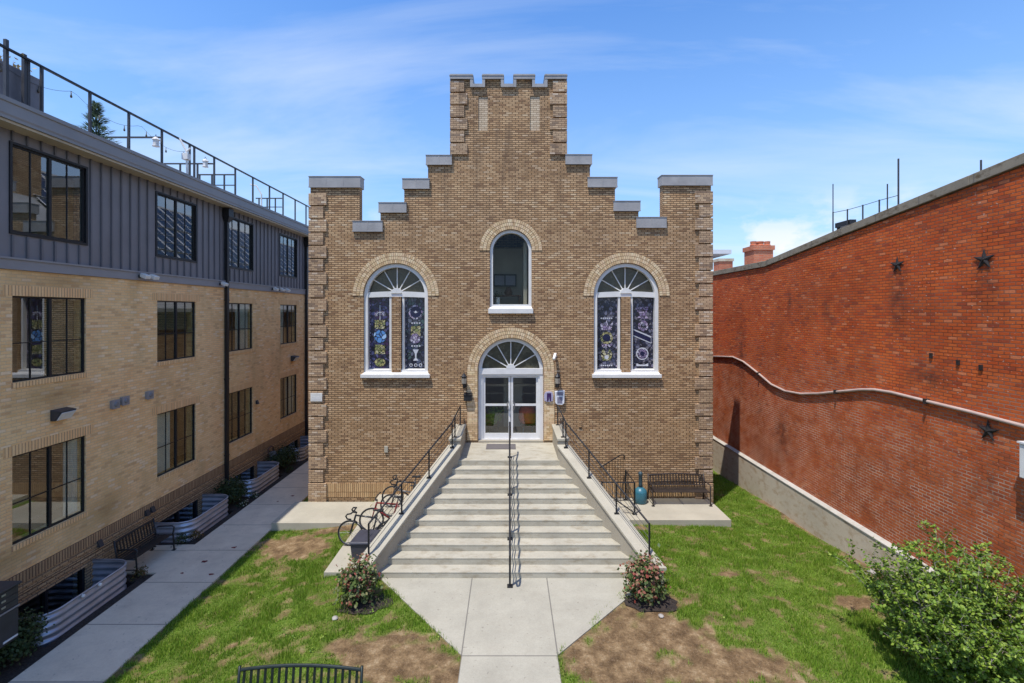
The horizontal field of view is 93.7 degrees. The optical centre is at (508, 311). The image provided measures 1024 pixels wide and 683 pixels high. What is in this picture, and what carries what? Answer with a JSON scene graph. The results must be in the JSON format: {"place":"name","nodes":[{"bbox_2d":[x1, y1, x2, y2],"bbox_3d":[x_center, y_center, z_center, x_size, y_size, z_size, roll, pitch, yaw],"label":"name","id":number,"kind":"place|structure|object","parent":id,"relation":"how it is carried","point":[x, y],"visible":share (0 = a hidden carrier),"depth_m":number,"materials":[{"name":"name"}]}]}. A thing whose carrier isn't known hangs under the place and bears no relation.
{"place":"outdoors","nodes":[
{"label":"outdoors","id":0,"kind":"place"},
{"bbox_2d":[12,427,291,617],"bbox_3d":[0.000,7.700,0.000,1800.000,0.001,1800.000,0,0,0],"label":"ground","id":1,"kind":"structure","parent":0,"point":[60,594],"depth_m":16.61,"materials":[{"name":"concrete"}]},
{"bbox_2d":[0,458,307,682],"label":"mulch bed","id":2,"kind":"object","parent":1,"relation":"on","point":[9,673],"visible":0.15,"depth_m":10.75,"materials":[{"name":"brown soil"}]},
{"bbox_2d":[0,581,21,648],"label":"air conditioner","id":3,"kind":"object","parent":2,"relation":"on","point":[9,604],"visible":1,"depth_m":8.65,"materials":[{"name":"grey metal"}]},
{"bbox_2d":[0,606,54,674],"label":"bed shrub","id":4,"kind":"object","parent":2,"relation":"on","point":[21,643],"visible":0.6,"depth_m":8.96,"materials":[{"name":"green plant"}]},
{"bbox_2d":[19,559,126,646],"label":"window well","id":5,"kind":"object","parent":2,"relation":"on","point":[109,579],"depth_m":10.43,"materials":[{"name":"metal"}]},
{"bbox_2d":[127,564,147,580],"bbox_3d":[-9.061,6.382,11.799,0.405,0.403,0.439,0,0,-15],"label":"bed plant","id":6,"kind":"object","parent":2,"relation":"on","point":[141,571],"visible":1,"depth_m":11.75,"materials":[{"name":"green plant"}]},
{"bbox_2d":[126,544,194,573],"bbox_3d":[-9.416,6.545,12.675,1.327,0.110,1.450,0,0,0],"label":"bench pad","id":7,"kind":"object","parent":2,"relation":"on","point":[157,559],"visible":0.5,"depth_m":12.64,"materials":[{"name":"concrete"}]},
{"bbox_2d":[113,518,176,576],"bbox_3d":[-9.440,6.059,12.450,0.680,0.868,1.390,0,0,0],"label":"park bench","id":8,"kind":"object","parent":7,"relation":"on","point":[152,543],"visible":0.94,"depth_m":12.43,"materials":[{"name":"black metal"}]},
{"bbox_2d":[174,532,190,544],"bbox_3d":[-9.226,6.370,13.499,0.424,0.431,0.499,0,0,-12],"label":"bed plant","id":9,"kind":"object","parent":2,"relation":"on","point":[182,537],"visible":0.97,"depth_m":13.47,"materials":[{"name":"green plant"}]},
{"bbox_2d":[154,494,227,541],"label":"window well","id":10,"kind":"object","parent":2,"relation":"on","point":[214,509],"depth_m":14.35,"materials":[{"name":"metal"}]},
{"bbox_2d":[186,530,203,540],"bbox_3d":[-8.976,6.420,13.752,0.452,0.330,0.395,0,0,0],"label":"bed plant","id":11,"kind":"object","parent":2,"relation":"on","point":[196,535],"visible":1,"depth_m":13.73,"materials":[{"name":"green plant"}]},
{"bbox_2d":[213,475,251,506],"bbox_3d":[-9.421,6.064,16.389,1.323,1.044,1.200,0,0,33],"label":"bed shrub","id":12,"kind":"object","parent":2,"relation":"on","point":[238,489],"visible":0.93,"depth_m":16.23,"materials":[{"name":"green plant"}]},
{"bbox_2d":[237,498,247,506],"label":"bed plant","id":13,"kind":"object","parent":2,"relation":"on","point":[242,503],"visible":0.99,"depth_m":16.09,"materials":[{"name":"green plant"}]},
{"bbox_2d":[228,461,278,495],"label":"window well","id":14,"kind":"object","parent":2,"relation":"on","point":[267,473],"depth_m":18.17,"materials":[{"name":"metal"}]},
{"bbox_2d":[249,490,259,498],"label":"bed plant","id":15,"kind":"object","parent":2,"relation":"on","point":[254,494],"visible":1,"depth_m":16.87,"materials":[{"name":"green plant"}]},
{"bbox_2d":[268,446,276,460],"bbox_3d":[-9.900,6.025,19.995,0.300,0.950,0.550,0,0,0],"label":"gas meter","id":16,"kind":"object","parent":2,"relation":"on","point":[270,452],"visible":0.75,"depth_m":20.00,"materials":[{"name":"grey metal"}]},
{"bbox_2d":[266,442,299,467],"bbox_3d":[-9.503,6.014,20.138,1.339,1.144,1.867,0,0,17],"label":"bed shrub","id":17,"kind":"object","parent":2,"relation":"on","point":[288,453],"visible":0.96,"depth_m":19.98,"materials":[{"name":"green plant"}]},
{"bbox_2d":[279,436,309,460],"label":"window well","id":18,"kind":"object","parent":2,"relation":"on","point":[303,449],"depth_m":21.46,"materials":[{"name":"metal"}]},
{"bbox_2d":[0,94,309,614],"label":"apartment building","id":19,"kind":"structure","parent":1,"relation":"on","point":[148,379],"depth_m":12.74,"materials":[{"name":"beige brick"}]},
{"bbox_2d":[3,39,8,96],"bbox_3d":[-10.080,-4.815,9.620,0.060,1.290,0.060,0,0,0],"label":"railing post","id":20,"kind":"object","parent":19,"relation":"on","point":[5,70],"visible":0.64,"depth_m":9.60,"materials":[{"name":"grey metal"}]},
{"bbox_2d":[0,53,38,109],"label":"privacy screen","id":21,"kind":"object","parent":19,"relation":"on","point":[14,86],"visible":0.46,"depth_m":10.03,"materials":[{"name":"grey metal"}]},
{"bbox_2d":[21,54,26,104],"bbox_3d":[-10.080,-4.763,9.980,0.060,1.187,0.060,0,0,0],"label":"railing post","id":22,"kind":"object","parent":19,"relation":"on","point":[24,81],"visible":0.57,"depth_m":9.96,"materials":[{"name":"grey metal"}]},
{"bbox_2d":[27,61,29,105],"bbox_3d":[-10.080,-4.720,10.050,0.060,1.101,0.060,0,0,0],"label":"stake","id":23,"kind":"object","parent":19,"relation":"on","point":[28,83],"visible":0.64,"depth_m":10.04,"materials":[{"name":"grey metal"}]},
{"bbox_2d":[3,285,92,388],"bbox_3d":[-10.232,0.505,10.610,0.307,2.100,2.060,0,0,0],"label":"window","id":24,"kind":"structure","parent":19,"relation":"in","point":[47,293],"depth_m":10.88,"materials":[{"name":"black metal"}]},
{"bbox_2d":[3,424,92,551],"bbox_3d":[-10.203,3.800,10.610,0.250,2.150,2.060,0,0,0],"label":"window","id":25,"kind":"structure","parent":19,"relation":"in","point":[70,479],"depth_m":10.88,"materials":[{"name":"black metal"}]},
{"bbox_2d":[9,140,87,245],"bbox_3d":[-10.138,-2.530,10.610,0.095,1.880,1.800,0,0,0],"label":"window","id":26,"kind":"structure","parent":19,"relation":"in","point":[12,144],"depth_m":10.59,"materials":[{"name":"black metal"}]},
{"bbox_2d":[18,567,84,614],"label":"basement window","id":27,"kind":"structure","parent":19,"relation":"in","point":[81,573],"depth_m":10.66,"materials":[{"name":"black metal"}]},
{"bbox_2d":[50,407,76,420],"bbox_3d":[-9.975,2.286,10.761,0.250,0.248,0.400,0,0,0],"label":"wall pack light","id":28,"kind":"object","parent":19,"relation":"attached to","point":[61,413],"visible":1,"depth_m":10.65,"materials":[{"name":"grey metal"}]},
{"bbox_2d":[73,100,121,143],"bbox_3d":[-10.757,-4.736,12.530,1.398,1.491,1.288,0,0,26],"label":"tree","id":29,"kind":"object","parent":19,"relation":"on","point":[97,125],"visible":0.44,"depth_m":12.42,"materials":[{"name":"green plant"}]},
{"bbox_2d":[103,136,159,137],"bbox_3d":[-11.491,-4.505,13.800,2.922,1.070,0.050,0,0,0],"label":"cross railing","id":30,"kind":"object","parent":19,"relation":"on","point":[132,136],"visible":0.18,"depth_m":13.78,"materials":[{"name":"grey metal"}]},
{"bbox_2d":[138,273,150,278],"bbox_3d":[-9.922,-0.975,13.050,0.256,0.158,0.200,0,0,0],"label":"floodlight","id":31,"kind":"object","parent":19,"relation":"attached to","point":[144,275],"visible":1,"depth_m":13.00,"materials":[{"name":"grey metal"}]},
{"bbox_2d":[0,43,308,224],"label":"roof railing","id":32,"kind":"object","parent":19,"relation":"on","point":[42,68],"visible":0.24,"depth_m":12.69,"materials":[{"name":"grey metal"}]},
{"bbox_2d":[0,63,184,152],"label":"string lights","id":33,"kind":"object","parent":32,"relation":"hanging from","point":[1,70],"visible":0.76,"depth_m":11.51,"materials":[{"name":"black metal"}]},
{"bbox_2d":[152,135,159,147],"bbox_3d":[-10.069,-4.895,13.690,0.220,0.348,0.191,0,0,0],"label":"roof lantern","id":34,"kind":"object","parent":32,"relation":"hanging from","point":[156,140],"visible":1,"depth_m":13.64,"materials":[{"name":"white metal"}]},
{"bbox_2d":[149,274,159,279],"bbox_3d":[-9.922,-0.975,13.374,0.256,0.158,0.200,0,0,0],"label":"floodlight","id":35,"kind":"object","parent":19,"relation":"attached to","point":[154,277],"visible":0.77,"depth_m":13.30,"materials":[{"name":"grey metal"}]},
{"bbox_2d":[155,191,196,262],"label":"window","id":36,"kind":"structure","parent":19,"relation":"in","point":[194,208],"depth_m":14.61,"materials":[{"name":"black metal"}]},
{"bbox_2d":[153,293,199,365],"bbox_3d":[-10.232,0.505,14.630,0.307,2.100,2.060,0,0,0],"label":"window","id":37,"kind":"structure","parent":19,"relation":"in","point":[173,299],"depth_m":14.63,"materials":[{"name":"black metal"}]},
{"bbox_2d":[153,396,199,481],"bbox_3d":[-10.203,3.800,14.630,0.250,2.150,2.060,0,0,0],"label":"window","id":38,"kind":"structure","parent":19,"relation":"in","point":[163,419],"depth_m":14.45,"materials":[{"name":"black metal"}]},
{"bbox_2d":[160,499,197,521],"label":"basement window","id":39,"kind":"structure","parent":19,"relation":"in","point":[195,504],"depth_m":15.53,"materials":[{"name":"black metal"}]},
{"bbox_2d":[179,138,190,173],"bbox_3d":[-9.790,-4.667,14.500,0.368,1.195,0.160,0,0,0],"label":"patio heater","id":40,"kind":"object","parent":19,"relation":"on","point":[186,156],"visible":1,"depth_m":14.47,"materials":[{"name":"white metal"}]},
{"bbox_2d":[163,163,212,178],"bbox_3d":[-10.883,-4.505,16.250,1.707,1.070,0.050,0,0,0],"label":"cross railing","id":41,"kind":"object","parent":19,"relation":"on","point":[197,169],"visible":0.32,"depth_m":16.23,"materials":[{"name":"grey metal"}]},
{"bbox_2d":[202,157,208,167],"bbox_3d":[-10.209,-5.049,16.140,0.220,0.348,0.191,0,0,0],"label":"roof lantern","id":42,"kind":"object","parent":41,"relation":"hanging from","point":[205,162],"visible":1,"depth_m":16.08,"materials":[{"name":"white metal"}]},
{"bbox_2d":[199,174,233,189],"bbox_3d":[-10.705,-4.505,17.550,1.350,1.070,0.050,0,0,0],"label":"cross railing","id":43,"kind":"object","parent":19,"relation":"on","point":[223,185],"visible":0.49,"depth_m":17.53,"materials":[{"name":"grey metal"}]},
{"bbox_2d":[224,297,254,354],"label":"window","id":44,"kind":"structure","parent":19,"relation":"in","point":[241,304],"depth_m":18.38,"materials":[{"name":"black metal"}]},
{"bbox_2d":[224,381,254,446],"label":"window","id":45,"kind":"structure","parent":19,"relation":"in","point":[237,395],"depth_m":18.16,"materials":[{"name":"black metal"}]},
{"bbox_2d":[229,218,253,271],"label":"window","id":46,"kind":"structure","parent":19,"relation":"in","point":[239,221],"depth_m":18.45,"materials":[{"name":"black metal"}]},
{"bbox_2d":[239,466,253,479],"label":"basement window","id":47,"kind":"structure","parent":19,"relation":"in","point":[252,468],"depth_m":18.98,"materials":[{"name":"black metal"}]},
{"bbox_2d":[250,184,261,205],"bbox_3d":[-10.113,-4.599,19.200,0.483,1.058,0.055,0,0,0],"label":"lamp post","id":48,"kind":"object","parent":19,"relation":"on","point":[260,193],"visible":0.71,"depth_m":19.18,"materials":[{"name":"white metal"}]},
{"bbox_2d":[256,198,281,211],"bbox_3d":[-10.605,-4.505,21.200,1.150,1.070,0.050,0,0,0],"label":"cross railing","id":49,"kind":"object","parent":19,"relation":"on","point":[267,201],"visible":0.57,"depth_m":21.18,"materials":[{"name":"grey metal"}]},
{"bbox_2d":[279,233,297,278],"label":"window","id":50,"kind":"structure","parent":19,"relation":"in","point":[296,240],"depth_m":21.99,"materials":[{"name":"black metal"}]},
{"bbox_2d":[278,300,298,346],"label":"window","id":51,"kind":"structure","parent":19,"relation":"in","point":[287,303],"depth_m":21.78,"materials":[{"name":"black metal"}]},
{"bbox_2d":[278,369,298,421],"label":"window","id":52,"kind":"structure","parent":19,"relation":"in","point":[288,376],"depth_m":22.35,"materials":[{"name":"black metal"}]},
{"bbox_2d":[291,355,298,360],"bbox_3d":[-9.975,2.156,22.393,0.250,0.248,0.400,0,0,0],"label":"wall pack light","id":53,"kind":"object","parent":19,"relation":"attached to","point":[294,357],"visible":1,"depth_m":22.22,"materials":[{"name":"grey metal"}]},
{"bbox_2d":[711,153,1023,636],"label":"brick warehouse","id":54,"kind":"structure","parent":1,"relation":"on","point":[921,296],"depth_m":11.16,"materials":[{"name":"brick"}]},
{"bbox_2d":[713,258,733,270],"bbox_3d":[11.750,-2.140,26.350,0.840,1.520,0.800,0,0,0],"label":"pale chimney","id":55,"kind":"object","parent":54,"relation":"on","point":[722,263],"visible":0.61,"depth_m":26.00,"materials":[{"name":"brick"}]},
{"bbox_2d":[743,241,774,264],"bbox_3d":[10.340,-2.160,19.900,0.880,1.560,0.900,0,0,0],"label":"red chimney","id":56,"kind":"object","parent":54,"relation":"on","point":[756,251],"visible":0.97,"depth_m":19.50,"materials":[{"name":"brick"}]},
{"bbox_2d":[832,184,833,211],"bbox_3d":[9.700,-2.606,14.370,0.030,2.452,0.026,0,0,0],"label":"roof pole","id":57,"kind":"object","parent":54,"relation":"on","point":[832,197],"visible":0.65,"depth_m":14.36,"materials":[{"name":"grey metal"}]},
{"bbox_2d":[835,219,855,229],"bbox_3d":[9.810,-2.010,13.998,0.180,1.260,0.628,0,0,0],"label":"solar frame","id":58,"kind":"object","parent":54,"relation":"on","point":[842,224],"visible":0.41,"depth_m":13.95,"materials":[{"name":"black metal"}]},
{"bbox_2d":[832,195,896,231],"bbox_3d":[9.700,-2.187,13.164,0.040,1.614,2.448,0,0,0],"label":"roof fence","id":59,"kind":"object","parent":54,"relation":"on","point":[856,207],"visible":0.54,"depth_m":13.21,"materials":[{"name":"grey metal"}]},
{"bbox_2d":[713,356,1023,427],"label":"conduit pipe","id":60,"kind":"object","parent":54,"relation":"attached to","point":[929,401],"visible":0.96,"depth_m":10.90,"materials":[{"name":"metal"}]},
{"bbox_2d":[897,158,898,204],"bbox_3d":[9.700,-2.599,11.957,0.042,2.439,0.036,0,0,0],"label":"roof pole","id":61,"kind":"object","parent":54,"relation":"on","point":[897,181],"visible":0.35,"depth_m":11.95,"materials":[{"name":"grey metal"}]},
{"bbox_2d":[1017,441,1023,477],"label":"meter box","id":62,"kind":"object","parent":54,"relation":"attached to","point":[1021,459],"visible":1,"depth_m":8.10,"materials":[{"name":"white paint"}]},
{"bbox_2d":[8,461,309,682],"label":"sidewalk","id":63,"kind":"structure","parent":0,"point":[104,646],"depth_m":10.81,"materials":[{"name":"concrete"}]},
{"bbox_2d":[271,502,373,530],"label":"side path","id":64,"kind":"structure","parent":0,"point":[302,515],"depth_m":14.86,"materials":[{"name":"concrete"}]},
{"bbox_2d":[308,74,712,502],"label":"brick church","id":65,"kind":"structure","parent":0,"point":[410,322],"depth_m":16.00,"materials":[{"name":"brown brick"}]},
{"bbox_2d":[310,393,321,400],"bbox_3d":[-6.393,2.828,15.925,0.387,0.277,0.029,0,0,0],"label":"address plaque","id":66,"kind":"object","parent":65,"relation":"attached to","point":[315,396],"visible":1,"depth_m":15.91,"materials":[{"name":"white paint"}]},
{"bbox_2d":[360,264,429,377],"bbox_3d":[-3.777,0.260,16.140,2.300,3.853,0.500,0,0,0],"label":"arched window","id":67,"kind":"structure","parent":65,"relation":"in","point":[395,295],"depth_m":16.24,"materials":[{"name":"multicoloured glass"}]},
{"bbox_2d":[461,373,466,387],"bbox_3d":[-1.480,2.260,15.850,0.200,0.520,0.300,0,0,0],"label":"wall lantern","id":68,"kind":"object","parent":65,"relation":"attached to","point":[463,379],"depth_m":15.74,"materials":[{"name":"black metal"}]},
{"bbox_2d":[464,393,471,400],"bbox_3d":[-1.358,2.815,15.899,0.283,0.257,0.139,0,0,0],"label":"letter box","id":69,"kind":"object","parent":65,"relation":"attached to","point":[467,396],"visible":1,"depth_m":15.85,"materials":[{"name":"black metal"}]},
{"bbox_2d":[486,406,503,432],"bbox_3d":[-0.491,3.762,16.933,0.644,1.156,0.564,0,0,0],"label":"indoor tree","id":70,"kind":"object","parent":65,"relation":"in","point":[492,417],"visible":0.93,"depth_m":16.82,"materials":[{"name":"green plant"}]},
{"bbox_2d":[493,274,515,286],"bbox_3d":[-0.150,-1.185,17.985,0.860,0.470,0.070,0,0,0],"label":"picture frame","id":71,"kind":"object","parent":65,"relation":"attached to","point":[504,280],"visible":1,"depth_m":18.01,"materials":[{"name":"black metal"}]},
{"bbox_2d":[493,295,520,303],"bbox_3d":[-0.100,0.145,17.200,1.040,1.510,0.400,0,0,0],"label":"side table","id":72,"kind":"object","parent":65,"relation":"in","point":[518,296],"visible":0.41,"depth_m":17.03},
{"bbox_2d":[504,287,512,294],"bbox_3d":[-0.020,-0.747,17.200,0.320,0.270,0.320,0,0,0],"label":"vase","id":73,"kind":"object","parent":72,"relation":"on","point":[508,291],"visible":0.96,"depth_m":17.10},
{"bbox_2d":[488,230,532,313],"bbox_3d":[0.057,-1.347,16.115,1.487,2.793,0.450,0,0,0],"label":"arched window","id":74,"kind":"structure","parent":65,"relation":"in","point":[494,308],"depth_m":16.07,"materials":[{"name":"white paint"}]},
{"bbox_2d":[494,291,502,303],"bbox_3d":[-0.395,-0.498,16.527,0.379,0.516,0.379,0,0,0],"label":"potted plant","id":75,"kind":"object","parent":74,"relation":"on","point":[497,299],"visible":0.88,"depth_m":16.48,"materials":[{"name":"green plant"}]},
{"bbox_2d":[478,338,542,442],"bbox_3d":[0.060,2.611,16.170,2.180,3.468,0.380,0,0,0],"label":"entrance door","id":76,"kind":"structure","parent":65,"relation":"in","point":[505,358],"depth_m":16.19,"materials":[{"name":"white metal"}]},
{"bbox_2d":[518,406,535,432],"bbox_3d":[0.660,3.812,16.950,0.660,1.064,0.660,0,0,0],"label":"orange armchair","id":77,"kind":"object","parent":65,"relation":"in","point":[527,416],"visible":0.8,"depth_m":16.70,"materials":[{"name":"fabric"}]},
{"bbox_2d":[544,391,552,401],"bbox_3d":[1.317,2.805,15.944,0.300,0.350,0.047,0,0,0],"label":"shield sign","id":78,"kind":"object","parent":65,"relation":"attached to","point":[548,396],"visible":1,"depth_m":15.93,"materials":[{"name":"white ceramic"}]},
{"bbox_2d":[555,373,559,387],"bbox_3d":[1.600,2.260,15.850,0.200,0.520,0.300,0,0,0],"label":"wall lantern","id":79,"kind":"object","parent":65,"relation":"attached to","point":[557,379],"depth_m":15.74,"materials":[{"name":"black metal"}]},
{"bbox_2d":[555,390,564,404],"bbox_3d":[1.682,2.840,15.952,0.323,0.479,0.092,0,0,0],"label":"notice board","id":80,"kind":"object","parent":65,"relation":"attached to","point":[559,397],"visible":1,"depth_m":15.91,"materials":[{"name":"grey"}]},
{"bbox_2d":[592,263,661,377],"bbox_3d":[3.913,0.260,16.140,2.300,3.853,0.500,0,0,0],"label":"arched window","id":81,"kind":"structure","parent":65,"relation":"in","point":[625,295],"depth_m":16.24,"materials":[{"name":"multicoloured glass"}]},
{"bbox_2d":[0,0,1023,270],"label":"sky","id":82,"kind":"structure","parent":0,"point":[782,102],"materials":[{"name":"blue"}]},
{"bbox_2d":[104,470,953,682],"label":"lawn","id":83,"kind":"structure","parent":0,"point":[385,658],"depth_m":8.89,"materials":[{"name":"plant"}]},
{"bbox_2d":[237,663,362,682],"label":"park bench","id":84,"kind":"object","parent":83,"relation":"on","point":[314,666],"visible":1,"depth_m":6.97,"materials":[{"name":"black metal"}]},
{"bbox_2d":[337,592,392,614],"bbox_3d":[-2.926,5.977,9.886,1.098,0.088,0.757,0,0,0],"label":"mulch ring","id":85,"kind":"object","parent":83,"relation":"on","point":[361,606],"visible":0.68,"depth_m":9.77,"materials":[{"name":"brown soil"}]},
{"bbox_2d":[332,551,387,610],"bbox_3d":[-3.080,5.502,9.942,1.132,1.138,1.094,0,0,0],"label":"flowering shrub","id":86,"kind":"object","parent":85,"relation":"on","point":[359,580],"visible":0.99,"depth_m":9.75,"materials":[{"name":"green plant"}]},
{"bbox_2d":[324,494,407,576],"bbox_3d":[-2.810,6.338,13.598,3.020,0.525,4.795,0,0,0],"label":"bike pad","id":87,"kind":"object","parent":83,"relation":"on","point":[338,560],"visible":0.14,"depth_m":13.11,"materials":[{"name":"concrete"}]},
{"bbox_2d":[338,507,384,545],"bbox_3d":[-3.619,5.596,12.444,1.682,0.971,0.459,0,0,3],"label":"bicycle","id":88,"kind":"object","parent":87,"relation":"on","point":[358,524],"visible":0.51,"depth_m":12.44,"materials":[{"name":"metal"}]},
{"bbox_2d":[349,530,380,559],"bbox_3d":[-3.560,5.812,11.915,0.608,0.525,0.719,0,0,0],"label":"storage bin","id":89,"kind":"object","parent":87,"relation":"on","point":[358,543],"visible":0.64,"depth_m":11.61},
{"bbox_2d":[359,492,403,529],"bbox_3d":[-3.298,5.581,13.303,1.682,1.000,0.616,0,0,-5],"label":"bicycle","id":90,"kind":"object","parent":87,"relation":"on","point":[396,503],"visible":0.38,"depth_m":13.27,"materials":[{"name":"metal"}]},
{"bbox_2d":[380,480,415,516],"bbox_3d":[-2.998,5.581,14.197,1.682,1.000,0.616,0,0,5],"label":"bicycle","id":91,"kind":"object","parent":87,"relation":"on","point":[393,497],"visible":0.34,"depth_m":14.23,"materials":[{"name":"metal"}]},
{"bbox_2d":[382,475,420,506],"bbox_3d":[-3.119,5.596,14.969,1.682,0.971,0.460,0,0,-4],"label":"bicycle","id":92,"kind":"object","parent":87,"relation":"on","point":[414,483],"visible":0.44,"depth_m":14.93,"materials":[{"name":"metal"}]},
{"bbox_2d":[381,578,631,682],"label":"walkway","id":93,"kind":"structure","parent":83,"relation":"on","point":[497,630],"depth_m":9.47,"materials":[{"name":"concrete"}]},
{"bbox_2d":[353,424,666,586],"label":"entrance steps","id":94,"kind":"structure","parent":83,"relation":"on","point":[453,521],"depth_m":12.08,"materials":[{"name":"concrete"}]},
{"bbox_2d":[365,406,461,557],"bbox_3d":[-2.152,4.291,13.233,0.615,2.405,5.475,0,0,17],"label":"stair railing","id":95,"kind":"object","parent":94,"relation":"on","point":[408,475],"visible":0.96,"depth_m":12.31,"materials":[{"name":"black metal"}]},
{"bbox_2d":[486,444,515,448],"bbox_3d":[-0.260,4.340,15.490,0.947,0.016,0.580,0,0,0],"label":"door mat","id":96,"kind":"object","parent":94,"relation":"on","point":[498,446],"depth_m":15.46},
{"bbox_2d":[507,422,512,587],"bbox_3d":[0.020,4.665,12.440,0.120,2.646,4.424,0,0,0],"label":"handrail","id":97,"kind":"object","parent":94,"relation":"on","point":[509,585],"visible":1,"depth_m":11.46,"materials":[{"name":"black metal"}]},
{"bbox_2d":[556,406,649,557],"bbox_3d":[2.152,4.291,13.233,0.615,2.405,5.475,0,0,-17],"label":"stair railing","id":98,"kind":"object","parent":94,"relation":"on","point":[609,475],"visible":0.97,"depth_m":12.31,"materials":[{"name":"black metal"}]},
{"bbox_2d":[208,516,871,673],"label":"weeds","id":99,"kind":"object","parent":83,"relation":"on","point":[440,635],"visible":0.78,"depth_m":9.55,"materials":[{"name":"green plant"}]},
{"bbox_2d":[624,593,677,611],"bbox_3d":[2.929,5.963,9.962,1.135,0.063,0.753,0,0,0],"label":"mulch ring","id":100,"kind":"object","parent":83,"relation":"on","point":[668,604],"visible":0.73,"depth_m":9.80,"materials":[{"name":"brown soil"}]},
{"bbox_2d":[617,543,670,610],"bbox_3d":[2.814,5.460,10.027,1.100,1.216,1.185,0,0,0],"label":"flowering shrub","id":101,"kind":"object","parent":100,"relation":"on","point":[645,576],"visible":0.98,"depth_m":9.82,"materials":[{"name":"green plant"}]},
{"bbox_2d":[823,517,1023,682],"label":"green bush","id":102,"kind":"object","parent":83,"relation":"on","point":[951,630],"visible":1,"depth_m":7.68,"materials":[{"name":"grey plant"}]},
{"bbox_2d":[612,498,730,526],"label":"patio","id":103,"kind":"structure","parent":0,"point":[681,511],"depth_m":14.84,"materials":[{"name":"concrete"}]},
{"bbox_2d":[600,454,636,514],"bbox_3d":[3.304,5.440,15.285,1.231,1.520,1.270,0,0,0],"label":"guard railing","id":104,"kind":"object","parent":103,"relation":"on","point":[620,482],"visible":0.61,"depth_m":15.48,"materials":[{"name":"black metal"}]},
{"bbox_2d":[635,471,646,504],"bbox_3d":[4.280,5.697,15.620,0.410,1.005,0.410,0,0,0],"label":"ash receptacle","id":105,"kind":"object","parent":103,"relation":"on","point":[640,494],"visible":0.96,"depth_m":15.49,"materials":[{"name":"teal plastic"}]},
{"bbox_2d":[647,473,712,506],"bbox_3d":[5.520,5.765,15.620,1.930,0.879,0.680,0,0,0],"label":"park bench","id":106,"kind":"object","parent":103,"relation":"on","point":[681,491],"visible":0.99,"depth_m":15.82,"materials":[{"name":"brown metal"}]},
{"bbox_2d":[711,250,731,257],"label":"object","id":107,"kind":"structure","parent":0,"point":[718,253],"depth_m":41.20,"materials":[{"name":"metal"}]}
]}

